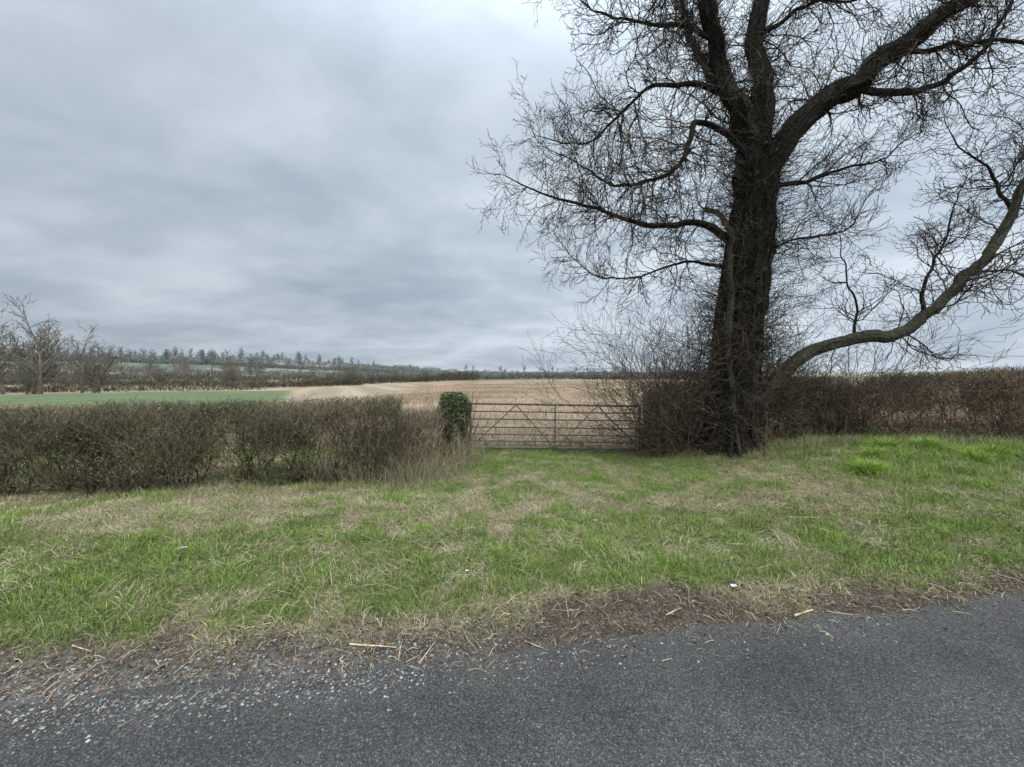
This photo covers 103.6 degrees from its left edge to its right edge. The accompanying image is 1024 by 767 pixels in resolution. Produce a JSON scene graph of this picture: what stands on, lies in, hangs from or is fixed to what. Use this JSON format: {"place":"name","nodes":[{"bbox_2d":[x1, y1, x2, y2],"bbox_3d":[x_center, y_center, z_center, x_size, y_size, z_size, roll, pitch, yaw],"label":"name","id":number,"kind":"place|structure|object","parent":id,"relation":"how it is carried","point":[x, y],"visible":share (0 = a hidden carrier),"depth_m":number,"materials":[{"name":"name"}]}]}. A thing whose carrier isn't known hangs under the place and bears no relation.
{"place":"outdoors","nodes":[
{"label":"outdoors","id":0,"kind":"place"},
{"bbox_2d":[0,592,1023,766],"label":"road","id":1,"kind":"structure","parent":0,"point":[808,710],"depth_m":1.97,"materials":[{"name":"grey asphalt"}]},
{"bbox_2d":[0,358,1023,707],"bbox_3d":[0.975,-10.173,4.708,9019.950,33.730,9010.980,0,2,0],"label":"ground","id":2,"kind":"structure","parent":0,"point":[254,394],"depth_m":3.54,"materials":[{"name":"green plant"}]},
{"bbox_2d":[0,326,24,393],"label":"bare tree","id":3,"kind":"object","parent":2,"relation":"on","point":[2,389],"visible":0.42,"depth_m":56.88,"materials":[{"name":"brown plant"}]},
{"bbox_2d":[0,305,32,373],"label":"bare tree","id":4,"kind":"object","parent":2,"relation":"on","point":[2,359],"visible":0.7,"depth_m":53.56,"materials":[{"name":"brown plant"}]},
{"bbox_2d":[0,312,33,363],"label":"bare tree","id":5,"kind":"object","parent":2,"relation":"on","point":[3,349],"visible":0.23,"depth_m":61.09,"materials":[{"name":"brown plant"}]},
{"bbox_2d":[4,359,51,394],"bbox_3d":[-59.937,-0.788,50.100,4.131,4.735,4.314,-1,2,-40],"label":"bare tree","id":6,"kind":"object","parent":2,"relation":"on","point":[27,386],"visible":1,"depth_m":49.75,"materials":[{"name":"brown plant"}]},
{"bbox_2d":[1,293,81,393],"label":"bare tree","id":7,"kind":"object","parent":2,"relation":"on","point":[40,390],"visible":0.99,"depth_m":53.10,"materials":[{"name":"brown plant"}]},
{"bbox_2d":[15,320,71,391],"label":"bare tree","id":8,"kind":"object","parent":2,"relation":"on","point":[50,354],"visible":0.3,"depth_m":65.06,"materials":[{"name":"brown plant"}]},
{"bbox_2d":[0,322,90,393],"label":"bare tree","id":9,"kind":"object","parent":2,"relation":"on","point":[44,374],"visible":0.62,"depth_m":55.34,"materials":[{"name":"brown plant"}]},
{"bbox_2d":[54,319,100,392],"bbox_3d":[-63.535,-3.779,59.218,5.096,11.116,5.598,1,2,31],"label":"bare tree","id":10,"kind":"object","parent":2,"relation":"on","point":[81,386],"visible":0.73,"depth_m":59.45,"materials":[{"name":"brown plant"}]},
{"bbox_2d":[68,356,103,380],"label":"bare tree","id":11,"kind":"object","parent":2,"relation":"on","point":[83,368],"visible":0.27,"depth_m":99.37,"materials":[{"name":"brown plant"}]},
{"bbox_2d":[63,339,129,392],"bbox_3d":[-58.136,-2.288,56.105,7.190,7.891,6.886,-1,2,-25],"label":"bare tree","id":12,"kind":"object","parent":2,"relation":"on","point":[88,380],"visible":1,"depth_m":55.90,"materials":[{"name":"brown plant"}]},
{"bbox_2d":[108,350,133,380],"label":"bare tree","id":13,"kind":"object","parent":2,"relation":"on","point":[121,369],"visible":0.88,"depth_m":102.99,"materials":[{"name":"brown plant"}]},
{"bbox_2d":[3,376,268,385],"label":"distant hedgerow","id":14,"kind":"object","parent":2,"relation":"on","point":[9,382],"visible":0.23,"depth_m":104.17,"materials":[{"name":"brown plant"}]},
{"bbox_2d":[5,378,268,392],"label":"distant hedgerow","id":15,"kind":"object","parent":2,"relation":"on","point":[13,389],"visible":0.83,"depth_m":66.55,"materials":[{"name":"brown plant"}]},
{"bbox_2d":[137,351,154,379],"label":"bare tree","id":16,"kind":"object","parent":2,"relation":"on","point":[146,374],"visible":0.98,"depth_m":106.04,"materials":[{"name":"brown plant"}]},
{"bbox_2d":[150,367,166,385],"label":"bare tree","id":17,"kind":"object","parent":2,"relation":"on","point":[160,375],"visible":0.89,"depth_m":102.66,"materials":[{"name":"brown plant"}]},
{"bbox_2d":[168,346,190,384],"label":"bare tree","id":18,"kind":"object","parent":2,"relation":"on","point":[179,364],"visible":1,"depth_m":97.58,"materials":[{"name":"brown plant"}]},
{"bbox_2d":[173,347,199,385],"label":"bare tree","id":19,"kind":"object","parent":2,"relation":"on","point":[186,371],"visible":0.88,"depth_m":104.62,"materials":[{"name":"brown plant"}]},
{"bbox_2d":[3,363,389,375],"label":"distant hedgerow","id":20,"kind":"object","parent":2,"relation":"on","point":[254,373],"visible":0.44,"depth_m":277.02,"materials":[{"name":"brown plant"}]},
{"bbox_2d":[5,355,399,372],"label":"distant hedgerow","id":21,"kind":"object","parent":2,"relation":"on","point":[268,365],"visible":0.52,"depth_m":401.05,"materials":[{"name":"brown plant"}]},
{"bbox_2d":[4,351,412,369],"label":"distant hedgerow","id":22,"kind":"object","parent":2,"relation":"on","point":[279,360],"visible":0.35,"depth_m":573.79,"materials":[{"name":"brown plant"}]},
{"bbox_2d":[1,368,431,380],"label":"distant hedgerow","id":23,"kind":"object","parent":2,"relation":"on","point":[173,374],"visible":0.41,"depth_m":180.87,"materials":[{"name":"brown plant"}]},
{"bbox_2d":[0,391,433,498],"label":"hedge","id":24,"kind":"object","parent":2,"relation":"on","point":[74,435],"visible":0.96,"depth_m":5.73,"materials":[{"name":"brown plant"}]},
{"bbox_2d":[6,350,433,379],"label":"distant treeline","id":25,"kind":"object","parent":2,"relation":"on","point":[260,365],"visible":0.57,"depth_m":184.31,"materials":[{"name":"grey plant"}]},
{"bbox_2d":[214,363,237,383],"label":"bare tree","id":26,"kind":"object","parent":2,"relation":"on","point":[225,372],"visible":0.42,"depth_m":101.50,"materials":[{"name":"brown plant"}]},
{"bbox_2d":[220,357,244,384],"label":"bare tree","id":27,"kind":"object","parent":2,"relation":"on","point":[231,376],"visible":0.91,"depth_m":94.59,"materials":[{"name":"brown plant"}]},
{"bbox_2d":[245,377,366,387],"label":"distant hedgerow","id":28,"kind":"object","parent":2,"relation":"on","point":[301,383],"visible":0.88,"depth_m":94.36,"materials":[{"name":"brown plant"}]},
{"bbox_2d":[0,343,660,373],"bbox_3d":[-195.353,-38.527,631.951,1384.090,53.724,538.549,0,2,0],"label":"distant treeline","id":29,"kind":"object","parent":2,"relation":"on","point":[166,354],"visible":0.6,"depth_m":556.41,"materials":[{"name":"grey plant"}]},
{"bbox_2d":[337,364,358,385],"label":"bare tree","id":30,"kind":"object","parent":2,"relation":"on","point":[347,378],"visible":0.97,"depth_m":95.87,"materials":[{"name":"brown plant"}]},
{"bbox_2d":[338,361,359,378],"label":"bare tree","id":31,"kind":"object","parent":2,"relation":"on","point":[349,369],"visible":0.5,"depth_m":114.91,"materials":[{"name":"brown plant"}]},
{"bbox_2d":[349,643,395,647],"bbox_3d":[-0.830,1.563,2.404,0.281,0.024,0.012,0,2,2],"label":"fallen stick","id":32,"kind":"object","parent":2,"relation":"on","point":[355,644],"visible":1,"depth_m":2.40,"materials":[{"name":"beige wood"}]},
{"bbox_2d":[301,414,478,481],"bbox_3d":[-2.021,1.044,6.678,2.999,1.186,1.308,0,2,0],"label":"bramble patch","id":33,"kind":"object","parent":2,"relation":"on","point":[419,453],"visible":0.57,"depth_m":6.45,"materials":[{"name":"brown plant"}]},
{"bbox_2d":[300,371,480,383],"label":"distant hedgerow","id":34,"kind":"object","parent":2,"relation":"on","point":[402,378],"visible":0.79,"depth_m":116.63,"materials":[{"name":"brown plant"}]},
{"bbox_2d":[324,403,456,478],"bbox_3d":[-1.967,0.938,7.479,1.864,1.344,3.086,0,2,0],"label":"hedge","id":35,"kind":"object","parent":2,"relation":"on","point":[425,417],"visible":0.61,"depth_m":7.04,"materials":[{"name":"brown plant"}]},
{"bbox_2d":[419,367,432,378],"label":"bare tree","id":36,"kind":"object","parent":2,"relation":"on","point":[427,373],"visible":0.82,"depth_m":117.51,"materials":[{"name":"brown plant"}]},
{"bbox_2d":[401,418,494,469],"bbox_3d":[-1.419,1.068,7.650,2.225,1.068,1.232,0,2,0],"label":"bramble patch","id":37,"kind":"object","parent":2,"relation":"on","point":[451,442],"visible":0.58,"depth_m":7.46,"materials":[{"name":"brown plant"}]},
{"bbox_2d":[425,391,486,458],"bbox_3d":[-1.153,0.840,8.399,1.384,1.398,1.542,0,2,-13],"label":"ivy bush","id":38,"kind":"object","parent":2,"relation":"on","point":[454,405],"visible":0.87,"depth_m":8.28,"materials":[{"name":"green plant"}]},
{"bbox_2d":[0,562,1023,712],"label":"soil clods","id":39,"kind":"object","parent":2,"relation":"on","point":[180,675],"visible":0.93,"depth_m":2.48,"materials":[{"name":"soil"}]},
{"bbox_2d":[0,426,1023,699],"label":"grass","id":40,"kind":"structure","parent":2,"relation":"on","point":[394,490],"depth_m":3.82,"materials":[{"name":"green plant"}]},
{"bbox_2d":[0,446,1023,734],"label":"leaf litter","id":41,"kind":"object","parent":2,"relation":"on","point":[62,676],"visible":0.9,"depth_m":2.73,"materials":[{"name":"brown plant"}]},
{"bbox_2d":[0,559,1023,766],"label":"gravel","id":42,"kind":"structure","parent":2,"relation":"on","point":[72,721],"depth_m":2.18,"materials":[{"name":"grey gravel"}]},
{"bbox_2d":[1,380,1023,447],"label":"crop stubble","id":43,"kind":"object","parent":2,"relation":"on","point":[532,436],"visible":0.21,"depth_m":15.46,"materials":[{"name":"beige plant"}]},
{"bbox_2d":[370,370,671,377],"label":"distant hedgerow","id":44,"kind":"object","parent":2,"relation":"on","point":[502,375],"visible":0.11,"depth_m":294.08,"materials":[{"name":"brown plant"}]},
{"bbox_2d":[370,363,686,374],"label":"distant hedgerow","id":45,"kind":"object","parent":2,"relation":"on","point":[426,368],"visible":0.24,"depth_m":623.96,"materials":[{"name":"brown plant"}]},
{"bbox_2d":[324,365,768,375],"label":"distant hedgerow","id":46,"kind":"object","parent":2,"relation":"on","point":[408,370],"visible":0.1,"depth_m":418.70,"materials":[{"name":"brown plant"}]},
{"bbox_2d":[461,397,649,451],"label":"field gate","id":47,"kind":"structure","parent":2,"relation":"on","point":[554,427],"depth_m":8.99,"materials":[{"name":"metal"}]},
{"bbox_2d":[436,371,839,380],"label":"distant hedgerow","id":48,"kind":"object","parent":2,"relation":"on","point":[534,375],"visible":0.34,"depth_m":184.34,"materials":[{"name":"brown plant"}]},
{"bbox_2d":[614,393,706,457],"bbox_3d":[3.300,0.875,8.400,2.038,1.452,1.402,0,2,-15],"label":"bramble patch","id":49,"kind":"object","parent":2,"relation":"on","point":[666,453],"visible":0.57,"depth_m":8.25,"materials":[{"name":"brown plant"}]},
{"bbox_2d":[505,245,836,465],"bbox_3d":[3.015,-0.055,8.550,6.369,5.546,4.991,0,2,0],"label":"bare shrub","id":50,"kind":"object","parent":2,"relation":"on","point":[659,408],"visible":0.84,"depth_m":8.16,"materials":[{"name":"brown plant"}]},
{"bbox_2d":[624,341,778,451],"bbox_3d":[4.205,0.400,8.970,3.050,2.806,3.652,1,2,38],"label":"bare shrub","id":51,"kind":"object","parent":2,"relation":"on","point":[691,398],"visible":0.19,"depth_m":8.66,"materials":[{"name":"brown plant"}]},
{"bbox_2d":[465,0,1023,460],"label":"bare tree","id":52,"kind":"object","parent":2,"relation":"on","point":[759,158],"visible":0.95,"depth_m":7.84,"materials":[{"name":"brown plant"}]},
{"bbox_2d":[758,411,788,450],"bbox_3d":[4.791,0.969,7.902,1.109,0.920,1.001,0,2,0],"label":"bramble patch","id":53,"kind":"object","parent":2,"relation":"on","point":[771,440],"visible":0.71,"depth_m":7.70,"materials":[{"name":"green plant"}]},
{"bbox_2d":[793,609,812,616],"bbox_3d":[2.000,1.573,2.764,0.180,0.016,0.014,-1,2,-19],"label":"fallen stick","id":54,"kind":"object","parent":2,"relation":"on","point":[800,613],"visible":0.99,"depth_m":2.76,"materials":[{"name":"beige wood"}]},
{"bbox_2d":[636,363,1023,449],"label":"hedge","id":55,"kind":"object","parent":2,"relation":"on","point":[998,378],"visible":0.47,"depth_m":8.17,"materials":[{"name":"brown plant"}]},
{"bbox_2d":[679,269,980,447],"bbox_3d":[6.050,-0.253,9.063,5.612,3.942,5.052,0,2,0],"label":"bare shrub","id":56,"kind":"object","parent":2,"relation":"on","point":[784,411],"visible":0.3,"depth_m":8.18,"materials":[{"name":"brown plant"}]},
{"bbox_2d":[842,455,895,475],"bbox_3d":[5.356,1.218,6.039,0.785,0.311,0.766,1,2,36],"label":"grass tussock","id":57,"kind":"object","parent":2,"relation":"on","point":[865,466],"depth_m":6.00,"materials":[{"name":"green plant"}]},
{"bbox_2d":[852,443,891,457],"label":"grass tussock","id":58,"kind":"object","parent":2,"relation":"on","point":[867,451],"depth_m":6.71,"materials":[{"name":"green plant"}]},
{"bbox_2d":[860,434,906,449],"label":"grass tussock","id":59,"kind":"object","parent":2,"relation":"on","point":[882,443],"depth_m":7.09,"materials":[{"name":"green plant"}]},
{"bbox_2d":[770,285,1023,444],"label":"bare shrub","id":60,"kind":"object","parent":2,"relation":"on","point":[861,402],"visible":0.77,"depth_m":7.91,"materials":[{"name":"brown plant"}]},
{"bbox_2d":[904,434,951,449],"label":"grass tussock","id":61,"kind":"object","parent":2,"relation":"on","point":[925,442],"depth_m":6.93,"materials":[{"name":"green plant"}]},
{"bbox_2d":[955,443,1001,463],"bbox_3d":[7.276,1.098,6.327,0.693,0.300,0.682,1,2,43],"label":"grass tussock","id":62,"kind":"object","parent":2,"relation":"on","point":[976,457],"depth_m":6.29,"materials":[{"name":"green plant"}]},
{"bbox_2d":[964,442,1018,456],"bbox_3d":[7.995,1.079,6.753,0.780,0.292,0.832,0,2,0],"label":"grass tussock","id":63,"kind":"object","parent":2,"relation":"on","point":[983,448],"depth_m":6.67,"materials":[{"name":"green plant"}]},
{"bbox_2d":[0,0,1023,371],"label":"sky","id":64,"kind":"structure","parent":0,"point":[289,177],"materials":[{"name":"grey"}]}
]}

